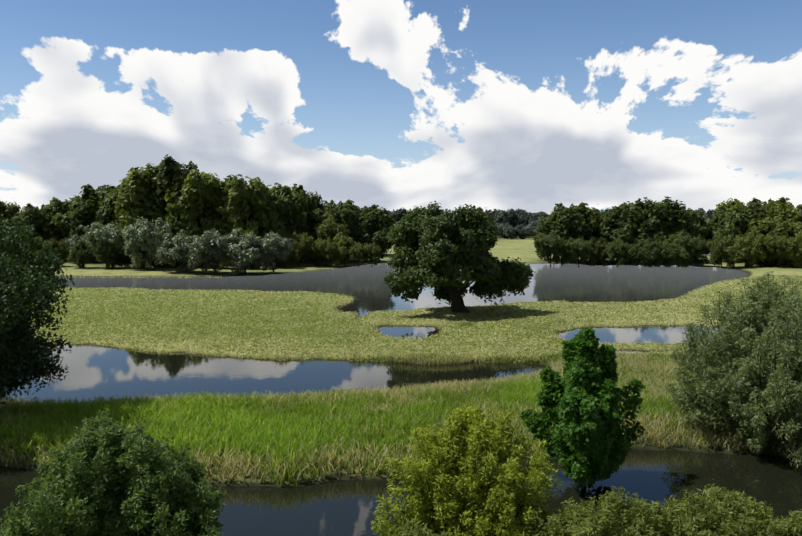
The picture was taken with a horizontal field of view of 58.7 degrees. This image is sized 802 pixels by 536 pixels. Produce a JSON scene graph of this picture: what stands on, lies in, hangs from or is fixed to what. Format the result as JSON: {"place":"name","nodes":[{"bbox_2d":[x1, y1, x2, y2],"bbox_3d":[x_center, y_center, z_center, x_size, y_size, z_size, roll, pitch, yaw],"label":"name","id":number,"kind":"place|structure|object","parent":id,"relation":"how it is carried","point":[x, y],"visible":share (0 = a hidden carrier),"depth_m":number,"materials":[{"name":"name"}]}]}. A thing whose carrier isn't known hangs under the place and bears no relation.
{"place":"outdoors","nodes":[
{"label":"outdoors","id":0,"kind":"place"},
{"bbox_2d":[0,253,801,535],"bbox_3d":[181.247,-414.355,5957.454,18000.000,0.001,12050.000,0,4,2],"label":"water","id":1,"kind":"structure","parent":0,"point":[339,508],"depth_m":63.20,"materials":[{"name":"black liquid"}]},
{"bbox_2d":[520,327,645,487],"bbox_3d":[9.950,7.452,37.379,6.568,8.596,7.068,0,4,2],"label":"tree","id":2,"kind":"object","parent":1,"relation":"in","point":[579,403],"visible":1,"depth_m":36.73,"materials":[{"name":"green plant"}]},
{"bbox_2d":[0,235,801,486],"bbox_3d":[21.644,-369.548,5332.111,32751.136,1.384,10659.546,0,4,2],"label":"ground","id":3,"kind":"structure","parent":0,"point":[524,250],"depth_m":96.09,"materials":[{"name":"green plant"}]},
{"bbox_2d":[0,201,22,235],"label":"tree","id":4,"kind":"object","parent":3,"relation":"on","point":[12,209],"visible":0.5,"depth_m":221.87,"materials":[{"name":"green plant"}]},
{"bbox_2d":[2,203,59,240],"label":"tree","id":5,"kind":"object","parent":3,"relation":"on","point":[40,221],"visible":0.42,"depth_m":215.15,"materials":[{"name":"green plant"}]},
{"bbox_2d":[0,214,74,404],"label":"tree","id":6,"kind":"object","parent":3,"relation":"on","point":[25,292],"visible":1,"depth_m":46.31,"materials":[{"name":"green plant"}]},
{"bbox_2d":[26,236,49,264],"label":"tree","id":7,"kind":"object","parent":3,"relation":"on","point":[42,242],"visible":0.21,"depth_m":196.47,"materials":[{"name":"green plant"}]},
{"bbox_2d":[41,238,69,266],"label":"tree","id":8,"kind":"object","parent":3,"relation":"on","point":[57,245],"visible":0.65,"depth_m":196.73,"materials":[{"name":"green plant"}]},
{"bbox_2d":[45,222,69,253],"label":"tree","id":9,"kind":"object","parent":3,"relation":"on","point":[56,236],"visible":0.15,"depth_m":218.90,"materials":[{"name":"green plant"}]},
{"bbox_2d":[45,195,77,240],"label":"tree","id":10,"kind":"object","parent":3,"relation":"on","point":[59,206],"visible":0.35,"depth_m":221.11,"materials":[{"name":"green plant"}]},
{"bbox_2d":[64,234,86,262],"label":"tree","id":11,"kind":"object","parent":3,"relation":"on","point":[69,244],"visible":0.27,"depth_m":209.59,"materials":[{"name":"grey plant"}]},
{"bbox_2d":[51,192,103,261],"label":"tree","id":12,"kind":"object","parent":3,"relation":"on","point":[73,221],"visible":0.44,"depth_m":214.34,"materials":[{"name":"green plant"}]},
{"bbox_2d":[67,239,95,268],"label":"tree","id":13,"kind":"object","parent":3,"relation":"on","point":[81,252],"visible":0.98,"depth_m":190.59,"materials":[{"name":"green plant"}]},
{"bbox_2d":[70,183,113,237],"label":"tree","id":14,"kind":"object","parent":3,"relation":"on","point":[88,190],"visible":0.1,"depth_m":216.25,"materials":[{"name":"green plant"}]},
{"bbox_2d":[83,220,128,267],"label":"willow","id":15,"kind":"object","parent":3,"relation":"on","point":[112,233],"visible":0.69,"depth_m":188.85,"materials":[{"name":"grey plant"}]},
{"bbox_2d":[91,236,120,268],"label":"tree","id":16,"kind":"object","parent":3,"relation":"on","point":[107,253],"visible":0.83,"depth_m":188.19,"materials":[{"name":"green plant"}]},
{"bbox_2d":[96,184,121,233],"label":"tree","id":17,"kind":"object","parent":3,"relation":"on","point":[106,213],"visible":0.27,"depth_m":206.45,"materials":[{"name":"green plant"}]},
{"bbox_2d":[101,179,124,190],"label":"tree","id":18,"kind":"object","parent":3,"relation":"on","point":[104,186],"depth_m":234.81,"materials":[{"name":"green plant"}]},
{"bbox_2d":[0,408,226,535],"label":"bush","id":19,"kind":"object","parent":3,"relation":"on","point":[106,479],"visible":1,"depth_m":26.07,"materials":[{"name":"green plant"}]},
{"bbox_2d":[113,244,132,267],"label":"willow","id":20,"kind":"object","parent":3,"relation":"on","point":[123,258],"visible":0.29,"depth_m":192.70,"materials":[{"name":"green plant"}]},
{"bbox_2d":[113,162,169,264],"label":"tree","id":21,"kind":"object","parent":3,"relation":"on","point":[133,195],"visible":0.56,"depth_m":198.33,"materials":[{"name":"green plant"}]},
{"bbox_2d":[129,249,153,268],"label":"willow","id":22,"kind":"object","parent":3,"relation":"on","point":[141,266],"visible":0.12,"depth_m":189.97,"materials":[{"name":"green plant"}]},
{"bbox_2d":[121,216,173,269],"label":"willow","id":23,"kind":"object","parent":3,"relation":"on","point":[146,235],"visible":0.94,"depth_m":183.76,"materials":[{"name":"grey plant"}]},
{"bbox_2d":[152,246,168,267],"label":"willow","id":24,"kind":"object","parent":3,"relation":"on","point":[159,266],"visible":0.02,"depth_m":194.18,"materials":[{"name":"green plant"}]},
{"bbox_2d":[135,154,200,263],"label":"tree","id":25,"kind":"object","parent":3,"relation":"on","point":[168,168],"visible":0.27,"depth_m":199.85,"materials":[{"name":"green plant"}]},
{"bbox_2d":[155,229,200,272],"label":"willow","id":26,"kind":"object","parent":3,"relation":"on","point":[178,247],"visible":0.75,"depth_m":175.88,"materials":[{"name":"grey plant"}]},
{"bbox_2d":[164,169,221,240],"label":"tree","id":27,"kind":"object","parent":3,"relation":"on","point":[192,201],"visible":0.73,"depth_m":198.16,"materials":[{"name":"green plant"}]},
{"bbox_2d":[187,229,237,273],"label":"willow","id":28,"kind":"object","parent":3,"relation":"on","point":[208,245],"visible":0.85,"depth_m":172.52,"materials":[{"name":"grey plant"}]},
{"bbox_2d":[201,174,237,228],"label":"tree","id":29,"kind":"object","parent":3,"relation":"on","point":[221,188],"visible":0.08,"depth_m":203.93,"materials":[{"name":"green plant"}]},
{"bbox_2d":[217,228,264,274],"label":"willow","id":30,"kind":"object","parent":3,"relation":"on","point":[243,253],"visible":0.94,"depth_m":172.14,"materials":[{"name":"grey plant"}]},
{"bbox_2d":[213,174,279,238],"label":"tree","id":31,"kind":"object","parent":3,"relation":"on","point":[240,199],"visible":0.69,"depth_m":198.60,"materials":[{"name":"green plant"}]},
{"bbox_2d":[244,183,300,260],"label":"tree","id":32,"kind":"object","parent":3,"relation":"on","point":[282,199],"visible":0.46,"depth_m":206.78,"materials":[{"name":"green plant"}]},
{"bbox_2d":[254,230,292,273],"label":"willow","id":33,"kind":"object","parent":3,"relation":"on","point":[273,245],"visible":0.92,"depth_m":174.87,"materials":[{"name":"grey plant"}]},
{"bbox_2d":[274,232,293,267],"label":"tree","id":34,"kind":"object","parent":3,"relation":"on","point":[283,263],"visible":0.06,"depth_m":194.01,"materials":[{"name":"green plant"}]},
{"bbox_2d":[286,184,305,196],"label":"tree","id":35,"kind":"object","parent":3,"relation":"on","point":[300,187],"visible":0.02,"depth_m":225.35,"materials":[{"name":"green plant"}]},
{"bbox_2d":[283,190,310,261],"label":"tree","id":36,"kind":"object","parent":3,"relation":"on","point":[303,211],"visible":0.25,"depth_m":213.41,"materials":[{"name":"green plant"}]},
{"bbox_2d":[285,231,314,265],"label":"tree","id":37,"kind":"object","parent":3,"relation":"on","point":[302,244],"visible":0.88,"depth_m":197.90,"materials":[{"name":"green plant"}]},
{"bbox_2d":[289,187,324,211],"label":"tree","id":38,"kind":"object","parent":3,"relation":"on","point":[313,202],"visible":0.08,"depth_m":224.95,"materials":[{"name":"green plant"}]},
{"bbox_2d":[307,240,323,264],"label":"willow","id":39,"kind":"object","parent":3,"relation":"on","point":[312,254],"visible":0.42,"depth_m":204.03,"materials":[{"name":"green plant"}]},
{"bbox_2d":[306,208,327,261],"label":"tree","id":40,"kind":"object","parent":3,"relation":"on","point":[314,218],"visible":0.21,"depth_m":217.31,"materials":[{"name":"green plant"}]},
{"bbox_2d":[312,237,337,266],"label":"tree","id":41,"kind":"object","parent":3,"relation":"on","point":[325,250],"visible":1,"depth_m":199.80,"materials":[{"name":"green plant"}]},
{"bbox_2d":[312,216,348,260],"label":"tree","id":42,"kind":"object","parent":3,"relation":"on","point":[329,228],"visible":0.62,"depth_m":208.57,"materials":[{"name":"green plant"}]},
{"bbox_2d":[319,211,351,258],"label":"tree","id":43,"kind":"object","parent":3,"relation":"on","point":[331,215],"visible":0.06,"depth_m":216.50,"materials":[{"name":"green plant"}]},
{"bbox_2d":[324,199,354,256],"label":"tree","id":44,"kind":"object","parent":3,"relation":"on","point":[340,205],"visible":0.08,"depth_m":240.06,"materials":[{"name":"green plant"}]},
{"bbox_2d":[332,232,356,265],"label":"tree","id":45,"kind":"object","parent":3,"relation":"on","point":[343,243],"visible":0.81,"depth_m":202.70,"materials":[{"name":"green plant"}]},
{"bbox_2d":[328,206,364,257],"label":"tree","id":46,"kind":"object","parent":3,"relation":"on","point":[349,219],"visible":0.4,"depth_m":217.02,"materials":[{"name":"green plant"}]},
{"bbox_2d":[348,242,368,266],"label":"tree","id":47,"kind":"object","parent":3,"relation":"on","point":[358,250],"visible":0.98,"depth_m":200.82,"materials":[{"name":"green plant"}]},
{"bbox_2d":[350,204,378,215],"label":"tree","id":48,"kind":"object","parent":3,"relation":"on","point":[365,209],"depth_m":249.44,"materials":[{"name":"green plant"}]},
{"bbox_2d":[362,243,381,266],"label":"willow","id":49,"kind":"object","parent":3,"relation":"on","point":[373,252],"visible":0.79,"depth_m":201.96,"materials":[{"name":"green plant"}]},
{"bbox_2d":[353,208,395,262],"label":"tree","id":50,"kind":"object","parent":3,"relation":"on","point":[376,228],"visible":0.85,"depth_m":218.14,"materials":[{"name":"green plant"}]},
{"bbox_2d":[388,210,401,221],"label":"tree","id":51,"kind":"object","parent":3,"relation":"on","point":[395,215],"visible":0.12,"depth_m":470.30,"materials":[{"name":"green plant"}]},
{"bbox_2d":[392,207,407,222],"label":"tree","id":52,"kind":"object","parent":3,"relation":"on","point":[400,212],"visible":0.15,"depth_m":473.46,"materials":[{"name":"green plant"}]},
{"bbox_2d":[0,351,801,485],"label":"bank grass","id":53,"kind":"structure","parent":3,"relation":"on","point":[215,426],"depth_m":45.71,"materials":[{"name":"green plant"}]},
{"bbox_2d":[384,519,452,535],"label":"bush","id":54,"kind":"object","parent":3,"relation":"on","point":[411,528],"visible":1,"depth_m":23.01,"materials":[{"name":"green plant"}]},
{"bbox_2d":[384,201,535,312],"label":"oak","id":55,"kind":"object","parent":3,"relation":"on","point":[445,254],"visible":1,"depth_m":98.72,"materials":[{"name":"green plant"}]},
{"bbox_2d":[371,404,562,535],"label":"bush","id":56,"kind":"object","parent":3,"relation":"on","point":[464,478],"visible":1,"depth_m":25.29,"materials":[{"name":"green plant"}]},
{"bbox_2d":[485,209,496,221],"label":"tree","id":57,"kind":"object","parent":3,"relation":"on","point":[490,211],"visible":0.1,"depth_m":478.99,"materials":[{"name":"green plant"}]},
{"bbox_2d":[498,223,510,238],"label":"tree","id":58,"kind":"object","parent":3,"relation":"on","point":[501,227],"visible":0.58,"depth_m":440.98,"materials":[{"name":"green plant"}]},
{"bbox_2d":[494,208,515,237],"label":"tree","id":59,"kind":"object","parent":3,"relation":"on","point":[502,217],"visible":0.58,"depth_m":459.01,"materials":[{"name":"green plant"}]},
{"bbox_2d":[503,226,517,238],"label":"tree","id":60,"kind":"object","parent":3,"relation":"on","point":[510,230],"visible":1,"depth_m":434.02,"materials":[{"name":"green plant"}]},
{"bbox_2d":[510,213,525,235],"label":"tree","id":61,"kind":"object","parent":3,"relation":"on","point":[517,220],"visible":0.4,"depth_m":462.92,"materials":[{"name":"green plant"}]},
{"bbox_2d":[514,223,530,238],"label":"tree","id":62,"kind":"object","parent":3,"relation":"on","point":[521,232],"visible":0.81,"depth_m":436.79,"materials":[{"name":"green plant"}]},
{"bbox_2d":[518,212,529,236],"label":"tree","id":63,"kind":"object","parent":3,"relation":"on","point":[525,215],"visible":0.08,"depth_m":480.21,"materials":[{"name":"green plant"}]},
{"bbox_2d":[525,219,539,237],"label":"tree","id":64,"kind":"object","parent":3,"relation":"on","point":[531,228],"visible":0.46,"depth_m":429.50,"materials":[{"name":"green plant"}]},
{"bbox_2d":[525,211,544,236],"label":"tree","id":65,"kind":"object","parent":3,"relation":"on","point":[530,216],"visible":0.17,"depth_m":476.45,"materials":[{"name":"green plant"}]},
{"bbox_2d":[531,211,547,221],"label":"tree","id":66,"kind":"object","parent":3,"relation":"on","point":[537,215],"visible":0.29,"depth_m":460.32,"materials":[{"name":"green plant"}]},
{"bbox_2d":[534,215,553,260],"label":"tree","id":67,"kind":"object","parent":3,"relation":"on","point":[543,219],"depth_m":228.54,"materials":[{"name":"green plant"}]},
{"bbox_2d":[533,232,564,266],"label":"tree","id":68,"kind":"object","parent":3,"relation":"on","point":[548,245],"visible":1,"depth_m":202.03,"materials":[{"name":"green plant"}]},
{"bbox_2d":[552,239,570,265],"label":"tree","id":69,"kind":"object","parent":3,"relation":"on","point":[564,257],"visible":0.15,"depth_m":205.84,"materials":[{"name":"green plant"}]},
{"bbox_2d":[535,201,594,263],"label":"tree","id":70,"kind":"object","parent":3,"relation":"on","point":[564,223],"visible":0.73,"depth_m":209.69,"materials":[{"name":"green plant"}]},
{"bbox_2d":[563,236,590,266],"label":"tree","id":71,"kind":"object","parent":3,"relation":"on","point":[576,248],"visible":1,"depth_m":200.35,"materials":[{"name":"green plant"}]},
{"bbox_2d":[579,237,602,265],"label":"tree","id":72,"kind":"object","parent":3,"relation":"on","point":[594,250],"visible":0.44,"depth_m":205.59,"materials":[{"name":"green plant"}]},
{"bbox_2d":[577,207,609,262],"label":"tree","id":73,"kind":"object","parent":3,"relation":"on","point":[593,219],"visible":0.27,"depth_m":214.03,"materials":[{"name":"green plant"}]},
{"bbox_2d":[519,486,685,535],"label":"bush","id":74,"kind":"object","parent":3,"relation":"on","point":[612,515],"visible":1,"depth_m":23.61,"materials":[{"name":"green plant"}]},
{"bbox_2d":[596,241,615,265],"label":"willow","id":75,"kind":"object","parent":3,"relation":"on","point":[605,255],"visible":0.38,"depth_m":205.47,"materials":[{"name":"green plant"}]},
{"bbox_2d":[605,238,630,266],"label":"tree","id":76,"kind":"object","parent":3,"relation":"on","point":[618,248],"visible":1,"depth_m":200.09,"materials":[{"name":"green plant"}]},
{"bbox_2d":[593,202,644,260],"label":"tree","id":77,"kind":"object","parent":3,"relation":"on","point":[617,222],"visible":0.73,"depth_m":209.81,"materials":[{"name":"green plant"}]},
{"bbox_2d":[626,240,643,265],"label":"willow","id":78,"kind":"object","parent":3,"relation":"on","point":[635,262],"visible":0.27,"depth_m":205.61,"materials":[{"name":"green plant"}]},
{"bbox_2d":[629,237,656,266],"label":"tree","id":79,"kind":"object","parent":3,"relation":"on","point":[644,248],"visible":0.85,"depth_m":201.09,"materials":[{"name":"green plant"}]},
{"bbox_2d":[626,197,672,259],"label":"tree","id":80,"kind":"object","parent":3,"relation":"on","point":[653,224],"visible":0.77,"depth_m":209.22,"materials":[{"name":"green plant"}]},
{"bbox_2d":[649,238,669,266],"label":"tree","id":81,"kind":"object","parent":3,"relation":"on","point":[657,251],"visible":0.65,"depth_m":200.65,"materials":[{"name":"green plant"}]},
{"bbox_2d":[655,240,678,266],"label":"tree","id":82,"kind":"object","parent":3,"relation":"on","point":[669,251],"visible":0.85,"depth_m":199.23,"materials":[{"name":"green plant"}]},
{"bbox_2d":[666,230,681,259],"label":"tree","id":83,"kind":"object","parent":3,"relation":"on","point":[673,234],"depth_m":209.51,"materials":[{"name":"green plant"}]},
{"bbox_2d":[655,196,693,263],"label":"tree","id":84,"kind":"object","parent":3,"relation":"on","point":[678,220],"visible":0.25,"depth_m":212.48,"materials":[{"name":"green plant"}]},
{"bbox_2d":[662,230,695,267],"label":"tree","id":85,"kind":"object","parent":3,"relation":"on","point":[684,246],"visible":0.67,"depth_m":199.61,"materials":[{"name":"green plant"}]},
{"bbox_2d":[688,210,706,238],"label":"tree","id":86,"kind":"object","parent":3,"relation":"on","point":[697,219],"visible":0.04,"depth_m":219.96,"materials":[{"name":"green plant"}]},
{"bbox_2d":[684,208,710,253],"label":"tree","id":87,"kind":"object","parent":3,"relation":"on","point":[698,213],"visible":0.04,"depth_m":222.97,"materials":[{"name":"green plant"}]},
{"bbox_2d":[686,234,709,265],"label":"tree","id":88,"kind":"object","parent":3,"relation":"on","point":[701,249],"visible":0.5,"depth_m":202.64,"materials":[{"name":"green plant"}]},
{"bbox_2d":[688,219,710,261],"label":"tree","id":89,"kind":"object","parent":3,"relation":"on","point":[703,229],"visible":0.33,"depth_m":218.94,"materials":[{"name":"green plant"}]},
{"bbox_2d":[690,208,713,218],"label":"tree","id":90,"kind":"object","parent":3,"relation":"on","point":[709,214],"visible":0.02,"depth_m":448.13,"materials":[{"name":"green plant"}]},
{"bbox_2d":[705,234,734,267],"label":"tree","id":91,"kind":"object","parent":3,"relation":"on","point":[717,244],"visible":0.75,"depth_m":197.17,"materials":[{"name":"green plant"}]},
{"bbox_2d":[655,484,795,535],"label":"bush","id":92,"kind":"object","parent":3,"relation":"on","point":[739,517],"visible":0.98,"depth_m":23.48,"materials":[{"name":"green plant"}]},
{"bbox_2d":[705,205,746,260],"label":"tree","id":93,"kind":"object","parent":3,"relation":"on","point":[719,218],"visible":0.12,"depth_m":220.81,"materials":[{"name":"green plant"}]},
{"bbox_2d":[709,198,744,252],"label":"tree","id":94,"kind":"object","parent":3,"relation":"on","point":[730,204],"visible":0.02,"depth_m":226.27,"materials":[{"name":"green plant"}]},
{"bbox_2d":[662,271,801,467],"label":"willow","id":95,"kind":"object","parent":3,"relation":"on","point":[746,370],"visible":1,"depth_m":42.73,"materials":[{"name":"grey plant"}]},
{"bbox_2d":[716,234,747,268],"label":"tree","id":96,"kind":"object","parent":3,"relation":"on","point":[735,253],"visible":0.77,"depth_m":193.54,"materials":[{"name":"green plant"}]},
{"bbox_2d":[713,205,754,240],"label":"tree","id":97,"kind":"object","parent":3,"relation":"on","point":[737,221],"visible":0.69,"depth_m":213.55,"materials":[{"name":"green plant"}]},
{"bbox_2d":[737,234,765,267],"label":"tree","id":98,"kind":"object","parent":3,"relation":"on","point":[752,249],"visible":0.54,"depth_m":194.32,"materials":[{"name":"green plant"}]},
{"bbox_2d":[746,234,769,266],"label":"tree","id":99,"kind":"object","parent":3,"relation":"on","point":[761,239],"visible":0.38,"depth_m":195.76,"materials":[{"name":"green plant"}]},
{"bbox_2d":[747,206,773,221],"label":"tree","id":100,"kind":"object","parent":3,"relation":"on","point":[760,215],"visible":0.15,"depth_m":215.14,"materials":[{"name":"green plant"}]},
{"bbox_2d":[744,196,789,215],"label":"tree","id":101,"kind":"object","parent":3,"relation":"on","point":[753,204],"visible":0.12,"depth_m":219.94,"materials":[{"name":"green plant"}]},
{"bbox_2d":[746,216,792,264],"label":"tree","id":102,"kind":"object","parent":3,"relation":"on","point":[766,225],"visible":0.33,"depth_m":203.97,"materials":[{"name":"green plant"}]},
{"bbox_2d":[756,231,782,266],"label":"tree","id":103,"kind":"object","parent":3,"relation":"on","point":[774,261],"visible":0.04,"depth_m":198.46,"materials":[{"name":"green plant"}]},
{"bbox_2d":[760,509,801,535],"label":"bush","id":104,"kind":"object","parent":3,"relation":"on","point":[793,525],"visible":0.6,"depth_m":23.66,"materials":[{"name":"green plant"}]},
{"bbox_2d":[764,233,799,267],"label":"tree","id":105,"kind":"object","parent":3,"relation":"on","point":[780,246],"visible":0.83,"depth_m":192.49,"materials":[{"name":"green plant"}]},
{"bbox_2d":[770,202,801,226],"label":"tree","id":106,"kind":"object","parent":3,"relation":"on","point":[787,212],"visible":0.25,"depth_m":212.26,"materials":[{"name":"green plant"}]},
{"bbox_2d":[783,235,801,267],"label":"tree","id":107,"kind":"object","parent":3,"relation":"on","point":[792,256],"visible":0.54,"depth_m":191.34,"materials":[{"name":"green plant"}]},
{"bbox_2d":[787,221,801,264],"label":"tree","id":108,"kind":"object","parent":3,"relation":"on","point":[796,228],"visible":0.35,"depth_m":200.77,"materials":[{"name":"green plant"}]},
{"bbox_2d":[0,0,801,214],"label":"sky","id":109,"kind":"structure","parent":0,"point":[532,106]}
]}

